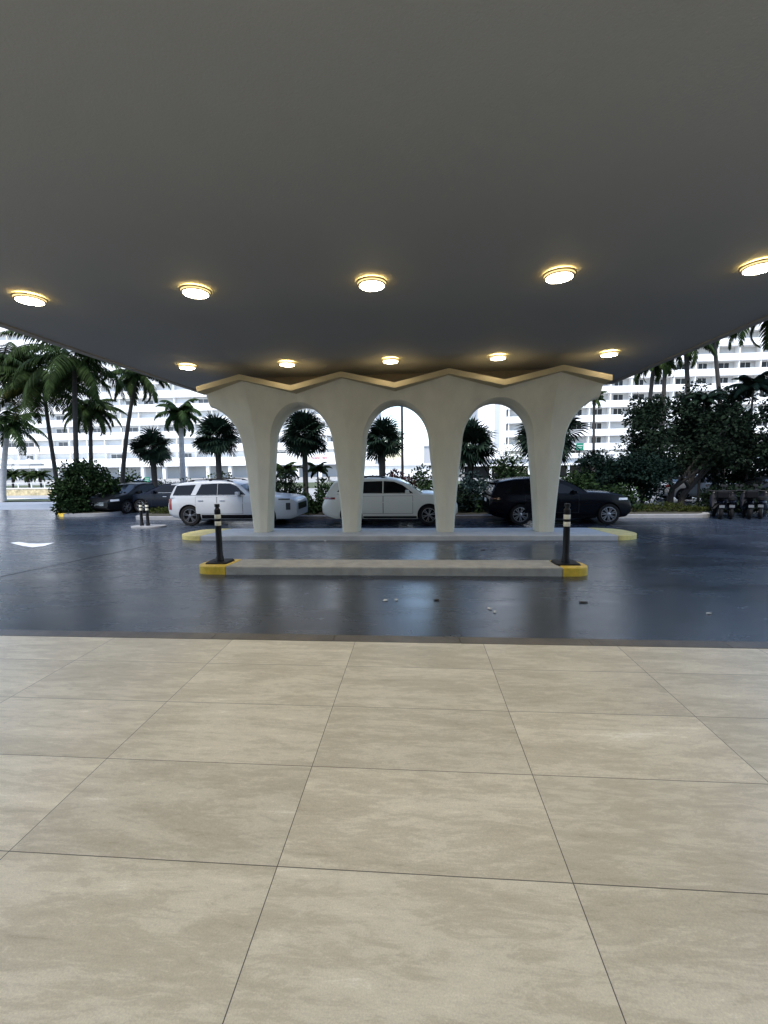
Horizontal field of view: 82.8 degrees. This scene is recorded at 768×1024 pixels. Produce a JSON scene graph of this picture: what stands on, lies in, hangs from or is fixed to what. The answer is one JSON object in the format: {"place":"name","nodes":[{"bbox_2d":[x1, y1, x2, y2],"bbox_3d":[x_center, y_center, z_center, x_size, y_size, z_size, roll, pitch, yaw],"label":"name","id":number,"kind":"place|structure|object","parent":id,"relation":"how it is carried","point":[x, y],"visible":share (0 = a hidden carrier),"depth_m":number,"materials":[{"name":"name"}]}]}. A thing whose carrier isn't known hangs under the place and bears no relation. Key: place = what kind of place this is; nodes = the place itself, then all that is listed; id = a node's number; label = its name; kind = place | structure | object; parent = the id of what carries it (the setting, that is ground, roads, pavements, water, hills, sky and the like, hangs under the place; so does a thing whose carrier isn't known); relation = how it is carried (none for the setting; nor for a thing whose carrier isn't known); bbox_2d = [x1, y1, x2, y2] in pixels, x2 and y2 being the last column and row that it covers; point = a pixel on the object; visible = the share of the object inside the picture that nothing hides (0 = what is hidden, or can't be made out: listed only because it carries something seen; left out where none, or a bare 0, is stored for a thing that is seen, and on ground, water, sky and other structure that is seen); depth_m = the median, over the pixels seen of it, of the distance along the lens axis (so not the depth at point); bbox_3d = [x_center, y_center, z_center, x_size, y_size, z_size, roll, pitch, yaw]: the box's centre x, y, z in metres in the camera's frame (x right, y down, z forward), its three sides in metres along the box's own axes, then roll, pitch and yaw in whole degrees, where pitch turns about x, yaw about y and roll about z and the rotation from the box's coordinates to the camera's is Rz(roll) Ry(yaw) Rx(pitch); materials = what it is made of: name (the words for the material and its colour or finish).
{"place":"outdoors","nodes":[
{"label":"outdoors","id":0,"kind":"place"},
{"bbox_2d":[0,502,55,509],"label":"street","id":1,"kind":"structure","parent":0,"point":[25,505],"depth_m":26.96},
{"bbox_2d":[0,342,43,407],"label":"coconut palm","id":2,"kind":"object","parent":1,"relation":"on","point":[5,350],"visible":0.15,"depth_m":23.28,"materials":[{"name":"green plant"}]},
{"bbox_2d":[0,353,111,508],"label":"coconut palm","id":3,"kind":"object","parent":1,"relation":"on","point":[32,405],"visible":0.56,"depth_m":22.06,"materials":[{"name":"green plant"}]},
{"bbox_2d":[62,398,126,479],"bbox_3d":[-18.586,-3.958,28.079,3.505,6.717,3.656,-2,6,-14],"label":"coconut palm","id":4,"kind":"object","parent":1,"relation":"on","point":[99,415],"visible":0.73,"depth_m":27.82,"materials":[{"name":"green plant"}]},
{"bbox_2d":[111,475,149,484],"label":"shrub","id":5,"kind":"object","parent":1,"relation":"on","point":[127,479],"visible":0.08,"depth_m":25.88,"materials":[{"name":"green plant"}]},
{"bbox_2d":[103,369,171,483],"bbox_3d":[-13.702,-4.245,24.959,2.930,7.834,3.265,3,7,31],"label":"coconut palm","id":6,"kind":"object","parent":1,"relation":"on","point":[133,380],"visible":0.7,"depth_m":24.57,"materials":[{"name":"green plant"}]},
{"bbox_2d":[6,476,655,640],"bbox_3d":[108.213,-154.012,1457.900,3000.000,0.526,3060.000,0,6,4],"label":"ground","id":7,"kind":"structure","parent":0,"point":[311,490],"depth_m":70.34,"materials":[{"name":"concrete"}]},
{"bbox_2d":[6,469,22,487],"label":"young palm","id":8,"kind":"object","parent":7,"relation":"on","point":[12,475],"visible":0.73,"depth_m":42.55,"materials":[{"name":"green plant"}]},
{"bbox_2d":[16,470,37,487],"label":"young palm","id":9,"kind":"object","parent":7,"relation":"on","point":[27,479],"visible":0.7,"depth_m":42.20,"materials":[{"name":"green plant"}]},
{"bbox_2d":[7,499,50,500],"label":"grass verge","id":10,"kind":"object","parent":7,"relation":"on","point":[28,500],"depth_m":31.19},
{"bbox_2d":[0,406,47,501],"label":"royal palm","id":11,"kind":"object","parent":10,"relation":"on","point":[16,429],"visible":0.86,"depth_m":30.16,"materials":[{"name":"green plant"}]},
{"bbox_2d":[6,482,53,495],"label":"stone wall","id":12,"kind":"structure","parent":7,"relation":"on","point":[18,491],"depth_m":38.45,"materials":[{"name":"white"}]},
{"bbox_2d":[25,470,52,487],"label":"young palm","id":13,"kind":"object","parent":7,"relation":"on","point":[39,474],"visible":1,"depth_m":42.20,"materials":[{"name":"green plant"}]},
{"bbox_2d":[0,327,380,479],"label":"apartment building","id":14,"kind":"structure","parent":7,"relation":"on","point":[107,449],"depth_m":99.03,"materials":[{"name":"grey"}]},
{"bbox_2d":[0,629,767,648],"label":"threshold strip","id":15,"kind":"object","parent":7,"relation":"on","point":[478,640],"visible":0.36,"depth_m":4.16,"materials":[{"name":"stone"}]},
{"bbox_2d":[459,452,758,477],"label":"podium building","id":16,"kind":"structure","parent":7,"relation":"on","point":[483,472],"depth_m":69.79,"materials":[{"name":"grey"}]},
{"bbox_2d":[470,322,767,469],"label":"apartment building","id":17,"kind":"structure","parent":7,"relation":"on","point":[749,359],"depth_m":92.74,"materials":[{"name":"white"}]},
{"bbox_2d":[644,356,682,427],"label":"coconut palm","id":18,"kind":"object","parent":7,"relation":"on","point":[679,362],"visible":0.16,"depth_m":28.02,"materials":[{"name":"green plant"}]},
{"bbox_2d":[656,343,716,499],"bbox_3d":[16.427,-5.360,24.534,3.676,9.344,3.014,3,7,29],"label":"coconut palm","id":19,"kind":"object","parent":7,"relation":"on","point":[688,357],"visible":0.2,"depth_m":24.01,"materials":[{"name":"green plant"}]},
{"bbox_2d":[704,340,725,478],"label":"coconut palm","id":20,"kind":"object","parent":7,"relation":"on","point":[716,344],"visible":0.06,"depth_m":26.71,"materials":[{"name":"green plant"}]},
{"bbox_2d":[6,480,666,487],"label":"grass lawn","id":21,"kind":"structure","parent":0,"point":[311,484],"depth_m":56.41,"materials":[{"name":"plant"}]},
{"bbox_2d":[14,458,43,482],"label":"parasol","id":22,"kind":"object","parent":21,"relation":"on","point":[29,462],"visible":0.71,"depth_m":46.04,"materials":[{"name":"white"}]},
{"bbox_2d":[0,636,767,1023],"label":"terrace floor","id":23,"kind":"structure","parent":0,"point":[276,832],"depth_m":1.97,"materials":[{"name":"tile"}]},
{"bbox_2d":[0,497,767,641],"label":"driveway","id":24,"kind":"structure","parent":0,"point":[668,578],"depth_m":6.41,"materials":[{"name":"asphalt"}]},
{"bbox_2d":[13,542,51,546],"bbox_3d":[-9.326,0.835,11.659,1.736,0.047,0.709,4,7,36],"label":"road arrow","id":25,"kind":"object","parent":24,"relation":"on","point":[30,544],"visible":1,"depth_m":11.46,"materials":[{"name":"paint"}]},
{"bbox_2d":[58,509,136,516],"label":"corner island","id":26,"kind":"structure","parent":24,"relation":"on","point":[97,513],"depth_m":20.50,"materials":[{"name":"yellow paint"}]},
{"bbox_2d":[0,330,139,483],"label":"coconut palm","id":27,"kind":"object","parent":26,"relation":"on","point":[76,367],"visible":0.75,"depth_m":20.66,"materials":[{"name":"green plant"}]},
{"bbox_2d":[45,458,122,515],"bbox_3d":[-14.669,-1.209,21.445,3.167,2.942,3.005,-5,7,-33],"label":"broad bush","id":28,"kind":"object","parent":26,"relation":"on","point":[69,493],"visible":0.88,"depth_m":20.74,"materials":[{"name":"green plant"}]},
{"bbox_2d":[84,483,158,512],"bbox_3d":[-13.193,-0.815,22.974,2.121,1.470,4.780,1,6,14],"label":"parked sedan","id":29,"kind":"object","parent":24,"relation":"on","point":[121,501],"visible":0.49,"depth_m":21.34,"materials":[{"name":"black paint"}]},
{"bbox_2d":[131,524,166,527],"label":"island","id":30,"kind":"structure","parent":24,"relation":"on","point":[152,526],"depth_m":15.86,"materials":[{"name":"concrete"}]},
{"bbox_2d":[139,500,143,525],"bbox_3d":[-8.881,0.030,15.907,0.144,0.930,0.144,0,6,4],"label":"bollard","id":31,"kind":"object","parent":30,"relation":"on","point":[141,514],"visible":1,"depth_m":15.87,"materials":[{"name":"black"}]},
{"bbox_2d":[145,500,149,525],"bbox_3d":[-8.645,0.029,15.889,0.144,0.930,0.144,0,6,4],"label":"bollard","id":32,"kind":"object","parent":30,"relation":"on","point":[147,513],"visible":1,"depth_m":15.85,"materials":[{"name":"black"}]},
{"bbox_2d":[125,426,174,486],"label":"fan palm","id":33,"kind":"object","parent":24,"relation":"on","point":[156,452],"visible":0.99,"depth_m":22.93,"materials":[{"name":"green plant"}]},
{"bbox_2d":[131,482,184,511],"bbox_3d":[-10.750,-0.796,22.495,4.780,1.470,2.121,0,6,4],"label":"parked sedan","id":34,"kind":"object","parent":24,"relation":"on","point":[159,495],"visible":0.36,"depth_m":21.67,"materials":[{"name":"black paint"}]},
{"bbox_2d":[153,398,201,481],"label":"royal palm","id":35,"kind":"object","parent":24,"relation":"on","point":[182,416],"visible":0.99,"depth_m":27.25,"materials":[{"name":"green plant"}]},
{"bbox_2d":[169,478,307,525],"bbox_3d":[-5.670,-0.451,17.244,4.980,1.759,2.259,0,6,4],"label":"parked suv","id":36,"kind":"object","parent":24,"relation":"on","point":[192,502],"visible":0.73,"depth_m":16.38,"materials":[{"name":"white paint"}]},
{"bbox_2d":[323,475,457,524],"bbox_3d":[0.263,-0.503,16.798,5.010,1.801,2.234,0,6,4],"label":"parked crossover","id":37,"kind":"object","parent":24,"relation":"on","point":[385,497],"visible":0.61,"depth_m":15.89,"materials":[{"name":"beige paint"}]},
{"bbox_2d":[363,481,381,492],"bbox_3d":[-0.527,-0.910,15.967,0.940,0.440,0.149,0,6,4],"label":"side window","id":38,"kind":"structure","parent":37,"relation":"in","point":[372,486],"depth_m":15.94,"materials":[{"name":"black glass"}]},
{"bbox_2d":[362,496,382,513],"bbox_3d":[-0.513,-0.259,15.907,0.954,0.652,0.054,0,6,4],"label":"door","id":39,"kind":"structure","parent":37,"relation":"in","point":[370,504],"depth_m":15.90,"materials":[{"name":"metal"}]},
{"bbox_2d":[383,481,411,492],"bbox_3d":[0.520,-0.915,15.889,1.080,0.440,0.149,0,6,4],"label":"side window","id":40,"kind":"structure","parent":37,"relation":"in","point":[388,486],"depth_m":15.88,"materials":[{"name":"black glass"}]},
{"bbox_2d":[383,496,412,513],"bbox_3d":[0.509,-0.264,15.829,1.084,0.652,0.054,0,6,4],"label":"door","id":41,"kind":"structure","parent":37,"relation":"in","point":[391,504],"depth_m":15.83,"materials":[{"name":"white"}]},
{"bbox_2d":[199,559,587,576],"bbox_3d":[0.064,0.967,7.447,6.520,0.224,0.720,0,6,4],"label":"traffic median","id":42,"kind":"object","parent":24,"relation":"on","point":[398,567],"visible":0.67,"depth_m":7.18,"materials":[{"name":"concrete"}]},
{"bbox_2d":[205,504,234,563],"bbox_3d":[-2.895,0.373,7.613,0.400,1.030,0.400,0,6,4],"label":"bollard","id":43,"kind":"object","parent":42,"relation":"on","point":[220,559],"visible":1,"depth_m":7.58,"materials":[{"name":"black rubber"}]},
{"bbox_2d":[551,503,580,565],"bbox_3d":[3.009,0.358,7.173,0.400,1.000,0.400,0,6,4],"label":"bollard","id":44,"kind":"object","parent":42,"relation":"on","point":[565,560],"visible":1,"depth_m":7.13,"materials":[{"name":"black rubber"}]},
{"bbox_2d":[401,407,403,476],"bbox_3d":[1.673,-4.595,25.604,1.490,8.050,0.273,0,6,4],"label":"lamp pole","id":45,"kind":"object","parent":24,"relation":"on","point":[402,462],"visible":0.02,"depth_m":25.69,"materials":[{"name":"black metal"}]},
{"bbox_2d":[182,528,636,540],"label":"arcade island","id":46,"kind":"structure","parent":24,"relation":"on","point":[308,534],"depth_m":11.90,"materials":[{"name":"concrete"}]},
{"bbox_2d":[196,365,612,532],"bbox_3d":[0.428,-1.693,12.216,10.544,4.560,2.190,0,6,4],"label":"arcade","id":47,"kind":"object","parent":46,"relation":"on","point":[544,405],"visible":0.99,"depth_m":11.88,"materials":[{"name":"beige paint"}]},
{"bbox_2d":[0,0,767,394],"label":"entrance canopy","id":48,"kind":"object","parent":47,"relation":"on","point":[278,178],"visible":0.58,"depth_m":4.11,"materials":[{"name":"paint"}]},
{"bbox_2d":[10,292,47,305],"bbox_3d":[-5.462,-3.279,6.710,0.456,0.091,0.456,0,6,4],"label":"ceiling light","id":49,"kind":"object","parent":48,"relation":"attached to","point":[29,298],"visible":1,"depth_m":6.62,"materials":[{"name":"white metal"}]},
{"bbox_2d":[177,364,196,369],"bbox_3d":[-5.120,-3.772,11.321,0.456,0.091,0.456,0,6,4],"label":"ceiling light","id":50,"kind":"object","parent":48,"relation":"attached to","point":[187,366],"visible":1,"depth_m":11.20,"materials":[{"name":"white metal"}]},
{"bbox_2d":[179,284,211,298],"bbox_3d":[-2.819,-3.293,6.513,0.456,0.091,0.456,0,6,4],"label":"ceiling light","id":51,"kind":"object","parent":48,"relation":"attached to","point":[195,291],"visible":1,"depth_m":6.42,"materials":[{"name":"white metal"}]},
{"bbox_2d":[278,361,295,366],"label":"ceiling light","id":52,"kind":"object","parent":48,"relation":"attached to","point":[287,363],"visible":1,"depth_m":11.01,"materials":[{"name":"white metal"}]},
{"bbox_2d":[356,276,386,291],"bbox_3d":[-0.177,-3.307,6.315,0.456,0.091,0.456,0,6,4],"label":"ceiling light","id":53,"kind":"object","parent":48,"relation":"attached to","point":[371,283],"visible":1,"depth_m":6.22,"materials":[{"name":"white metal"}]},
{"bbox_2d":[382,357,399,363],"bbox_3d":[0.166,-3.800,10.926,0.456,0.091,0.456,0,6,4],"label":"ceiling light","id":54,"kind":"object","parent":48,"relation":"attached to","point":[389,360],"visible":1,"depth_m":10.80,"materials":[{"name":"white metal"}]},
{"bbox_2d":[488,354,506,359],"bbox_3d":[2.808,-3.813,10.729,0.456,0.091,0.456,0,6,4],"label":"ceiling light","id":55,"kind":"object","parent":48,"relation":"attached to","point":[497,357],"visible":1,"depth_m":10.60,"materials":[{"name":"white metal"}]},
{"bbox_2d":[542,267,576,283],"bbox_3d":[2.466,-3.320,6.117,0.456,0.091,0.456,0,6,4],"label":"ceiling light","id":56,"kind":"object","parent":48,"relation":"attached to","point":[558,275],"visible":1,"depth_m":6.03,"materials":[{"name":"white metal"}]},
{"bbox_2d":[599,350,619,356],"bbox_3d":[5.451,-3.827,10.531,0.456,0.091,0.456,0,6,4],"label":"ceiling light","id":57,"kind":"object","parent":48,"relation":"attached to","point":[610,353],"visible":1,"depth_m":10.42,"materials":[{"name":"white metal"}]},
{"bbox_2d":[738,258,767,274],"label":"ceiling light","id":58,"kind":"object","parent":48,"relation":"attached to","point":[759,266],"visible":1,"depth_m":5.87,"materials":[{"name":"white metal"}]},
{"bbox_2d":[136,501,709,519],"bbox_3d":[1.285,-0.169,21.568,24.099,0.210,7.500,0,6,4],"label":"planter bed","id":59,"kind":"object","parent":24,"relation":"on","point":[486,515],"visible":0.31,"depth_m":17.68,"materials":[{"name":"concrete"}]},
{"bbox_2d":[149,506,168,513],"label":"hedge","id":60,"kind":"object","parent":59,"relation":"on","point":[160,510],"visible":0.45,"depth_m":19.75,"materials":[{"name":"green plant"}]},
{"bbox_2d":[191,412,240,477],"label":"fan palm","id":61,"kind":"object","parent":59,"relation":"on","point":[209,429],"visible":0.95,"depth_m":21.98,"materials":[{"name":"green plant"}]},
{"bbox_2d":[276,462,302,482],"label":"young palm","id":62,"kind":"object","parent":59,"relation":"on","point":[288,467],"visible":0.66,"depth_m":20.64,"materials":[{"name":"green plant"}]},
{"bbox_2d":[275,469,308,495],"bbox_3d":[-4.516,-0.882,19.963,2.004,2.242,2.279,-5,8,-37],"label":"shrub","id":63,"kind":"object","parent":59,"relation":"on","point":[289,487],"visible":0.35,"depth_m":19.70,"materials":[{"name":"green plant"}]},
{"bbox_2d":[279,409,330,495],"bbox_3d":[-3.902,-2.572,21.115,2.800,5.038,2.618,5,8,43],"label":"fan palm","id":64,"kind":"object","parent":59,"relation":"on","point":[302,435],"visible":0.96,"depth_m":20.68,"materials":[{"name":"green plant"}]},
{"bbox_2d":[305,494,325,514],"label":"shrub","id":65,"kind":"object","parent":59,"relation":"on","point":[316,508],"visible":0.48,"depth_m":18.74,"materials":[{"name":"green plant"}]},
{"bbox_2d":[308,462,331,498],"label":"young palm","id":66,"kind":"object","parent":59,"relation":"on","point":[314,469],"visible":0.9,"depth_m":22.58,"materials":[{"name":"green plant"}]},
{"bbox_2d":[314,477,332,511],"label":"shrub","id":67,"kind":"object","parent":59,"relation":"on","point":[321,489],"visible":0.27,"depth_m":19.72,"materials":[{"name":"green plant"}]},
{"bbox_2d":[366,413,408,475],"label":"fan palm","id":68,"kind":"object","parent":59,"relation":"on","point":[381,431],"visible":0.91,"depth_m":20.96,"materials":[{"name":"green plant"}]},
{"bbox_2d":[382,469,417,486],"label":"shrub","id":69,"kind":"object","parent":59,"relation":"on","point":[393,473],"visible":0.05,"depth_m":19.72,"materials":[{"name":"green plant"}]},
{"bbox_2d":[409,463,432,489],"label":"shrub","id":70,"kind":"object","parent":59,"relation":"on","point":[425,480],"visible":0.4,"depth_m":20.12,"materials":[{"name":"green plant"}]},
{"bbox_2d":[456,485,475,512],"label":"shrub","id":71,"kind":"object","parent":59,"relation":"on","point":[460,496],"visible":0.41,"depth_m":18.33,"materials":[{"name":"green plant"}]},
{"bbox_2d":[457,469,487,512],"bbox_3d":[3.679,-0.851,19.194,1.980,2.094,2.327,0,6,4],"label":"shrub","id":72,"kind":"object","parent":59,"relation":"on","point":[476,486],"visible":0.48,"depth_m":18.78,"materials":[{"name":"green plant"}]},
{"bbox_2d":[464,489,484,512],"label":"shrub","id":73,"kind":"object","parent":59,"relation":"on","point":[480,508],"visible":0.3,"depth_m":18.53,"materials":[{"name":"green plant"}]},
{"bbox_2d":[459,415,498,485],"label":"fan palm","id":74,"kind":"object","parent":59,"relation":"on","point":[478,436],"visible":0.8,"depth_m":20.01,"materials":[{"name":"green plant"}]},
{"bbox_2d":[482,452,529,492],"bbox_3d":[5.717,-1.323,20.092,2.532,2.882,2.506,0,6,4],"label":"shrub","id":75,"kind":"object","parent":59,"relation":"on","point":[509,472],"visible":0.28,"depth_m":19.66,"materials":[{"name":"green plant"}]},
{"bbox_2d":[492,439,528,474],"bbox_3d":[6.367,-1.988,22.009,2.034,3.367,2.278,-2,6,-10],"label":"shrub","id":76,"kind":"object","parent":59,"relation":"on","point":[516,454],"visible":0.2,"depth_m":21.77,"materials":[{"name":"green plant"}]},
{"bbox_2d":[559,464,600,489],"bbox_3d":[8.659,-1.064,19.974,2.849,2.334,2.795,0,6,4],"label":"shrub","id":77,"kind":"object","parent":59,"relation":"on","point":[583,481],"visible":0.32,"depth_m":19.39,"materials":[{"name":"green plant"}]},
{"bbox_2d":[573,447,617,484],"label":"broadleaf tree","id":78,"kind":"object","parent":59,"relation":"on","point":[597,460],"visible":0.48,"depth_m":22.29,"materials":[{"name":"green plant"}]},
{"bbox_2d":[579,466,633,493],"bbox_3d":[10.197,-1.048,20.357,2.871,2.193,2.810,-4,7,-29],"label":"shrub","id":79,"kind":"object","parent":59,"relation":"on","point":[611,478],"visible":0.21,"depth_m":19.85,"materials":[{"name":"green plant"}]},
{"bbox_2d":[600,483,648,511],"bbox_3d":[9.903,-0.595,18.601,2.236,1.466,2.439,0,6,4],"label":"shrub","id":80,"kind":"object","parent":59,"relation":"on","point":[630,496],"visible":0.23,"depth_m":18.08,"materials":[{"name":"green plant"}]},
{"bbox_2d":[611,446,680,505],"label":"broadleaf tree","id":81,"kind":"object","parent":59,"relation":"on","point":[641,472],"visible":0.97,"depth_m":18.91,"materials":[{"name":"green plant"}]},
{"bbox_2d":[630,501,697,512],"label":"hedge","id":82,"kind":"object","parent":59,"relation":"on","point":[662,508],"visible":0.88,"depth_m":17.84,"materials":[{"name":"green plant"}]},
{"bbox_2d":[675,505,711,511],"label":"hedge","id":83,"kind":"object","parent":59,"relation":"on","point":[701,508],"visible":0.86,"depth_m":17.70,"materials":[{"name":"green plant"}]},
{"bbox_2d":[512,414,592,470],"bbox_3d":[9.886,-3.861,26.241,4.568,6.162,4.700,0,6,4],"label":"fan palm","id":84,"kind":"object","parent":24,"relation":"on","point":[568,443],"visible":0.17,"depth_m":25.49,"materials":[{"name":"green plant"}]},
{"bbox_2d":[482,476,630,524],"bbox_3d":[6.328,-0.490,16.349,4.974,1.712,2.284,0,6,4],"label":"parked black car","id":85,"kind":"object","parent":24,"relation":"on","point":[509,498],"visible":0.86,"depth_m":15.45,"materials":[{"name":"black paint"}]},
{"bbox_2d":[634,360,676,494],"bbox_3d":[15.484,-4.989,25.523,2.702,8.417,2.564,2,7,28],"label":"coconut palm","id":86,"kind":"object","parent":24,"relation":"on","point":[656,373],"visible":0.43,"depth_m":25.23,"materials":[{"name":"green plant"}]},
{"bbox_2d":[654,474,720,499],"bbox_3d":[18.276,-1.464,25.211,4.780,1.470,2.121,0,6,4],"label":"parked sedan","id":87,"kind":"object","parent":24,"relation":"on","point":[682,487],"visible":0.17,"depth_m":24.44,"materials":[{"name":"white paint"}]},
{"bbox_2d":[613,378,767,506],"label":"broadleaf tree","id":88,"kind":"object","parent":24,"relation":"on","point":[690,425],"visible":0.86,"depth_m":20.10,"materials":[{"name":"green plant"}]},
{"bbox_2d":[686,389,727,505],"bbox_3d":[15.094,-3.002,20.618,1.636,5.503,1.690,4,7,35],"label":"spiky palm","id":89,"kind":"object","parent":24,"relation":"on","point":[706,399],"visible":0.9,"depth_m":20.38,"materials":[{"name":"green plant"}]},
{"bbox_2d":[665,406,761,487],"bbox_3d":[17.890,-3.143,23.900,4.748,5.019,4.239,-4,7,-28],"label":"broadleaf tree","id":90,"kind":"object","parent":24,"relation":"on","point":[712,473],"visible":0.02,"depth_m":23.47,"materials":[{"name":"green plant"}]},
{"bbox_2d":[705,484,728,518],"bbox_3d":[13.037,-0.425,16.999,0.710,1.274,1.875,2,7,28],"label":"motor scooter","id":91,"kind":"object","parent":24,"relation":"on","point":[717,502],"visible":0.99,"depth_m":16.50,"materials":[{"name":"black"}]},
{"bbox_2d":[692,480,767,513],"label":"shrub","id":92,"kind":"object","parent":24,"relation":"on","point":[706,497],"visible":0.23,"depth_m":18.91,"materials":[{"name":"green plant"}]},
{"bbox_2d":[695,385,767,488],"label":"broadleaf tree","id":93,"kind":"object","parent":24,"relation":"on","point":[755,449],"visible":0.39,"depth_m":20.46,"materials":[{"name":"green plant"}]},
{"bbox_2d":[721,484,742,518],"bbox_3d":[13.561,-0.432,16.996,0.710,1.274,1.795,4,7,36],"label":"motor scooter","id":94,"kind":"object","parent":24,"relation":"on","point":[731,503],"visible":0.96,"depth_m":16.52,"materials":[{"name":"black"}]},
{"bbox_2d":[701,477,767,508],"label":"parked sedan","id":95,"kind":"object","parent":24,"relation":"on","point":[763,481],"visible":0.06,"depth_m":19.23,"materials":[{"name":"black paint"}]},
{"bbox_2d":[723,371,767,479],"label":"spiky palm","id":96,"kind":"object","parent":24,"relation":"on","point":[756,383],"visible":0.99,"depth_m":19.97,"materials":[{"name":"green plant"}]},
{"bbox_2d":[735,484,758,518],"bbox_3d":[14.138,-0.431,16.918,0.710,1.274,1.875,3,7,32],"label":"motor scooter","id":97,"kind":"object","parent":24,"relation":"on","point":[747,501],"visible":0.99,"depth_m":16.36,"materials":[{"name":"black"}]},
{"bbox_2d":[728,320,767,350],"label":"coconut palm","id":98,"kind":"object","parent":24,"relation":"on","point":[742,335],"visible":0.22,"depth_m":18.73,"materials":[{"name":"green plant"}]},
{"bbox_2d":[753,484,767,518],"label":"motor scooter","id":99,"kind":"object","parent":24,"relation":"on","point":[762,503],"visible":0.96,"depth_m":16.45,"materials":[{"name":"black"}]},
{"bbox_2d":[364,463,431,476],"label":"link building","id":100,"kind":"structure","parent":0,"point":[371,469],"depth_m":83.56,"materials":[{"name":"paint"}]},
{"bbox_2d":[381,406,468,463],"label":"sky","id":101,"kind":"structure","parent":0,"point":[417,437],"materials":[{"name":"white"}]},
{"bbox_2d":[423,445,430,462],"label":"building","id":102,"kind":"structure","parent":0,"point":[426,454],"depth_m":128.35,"materials":[{"name":"grey"}]},
{"bbox_2d":[584,391,607,471],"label":"coconut palm","id":103,"kind":"object","parent":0,"point":[595,402],"visible":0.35,"depth_m":38.03,"materials":[{"name":"green plant"}]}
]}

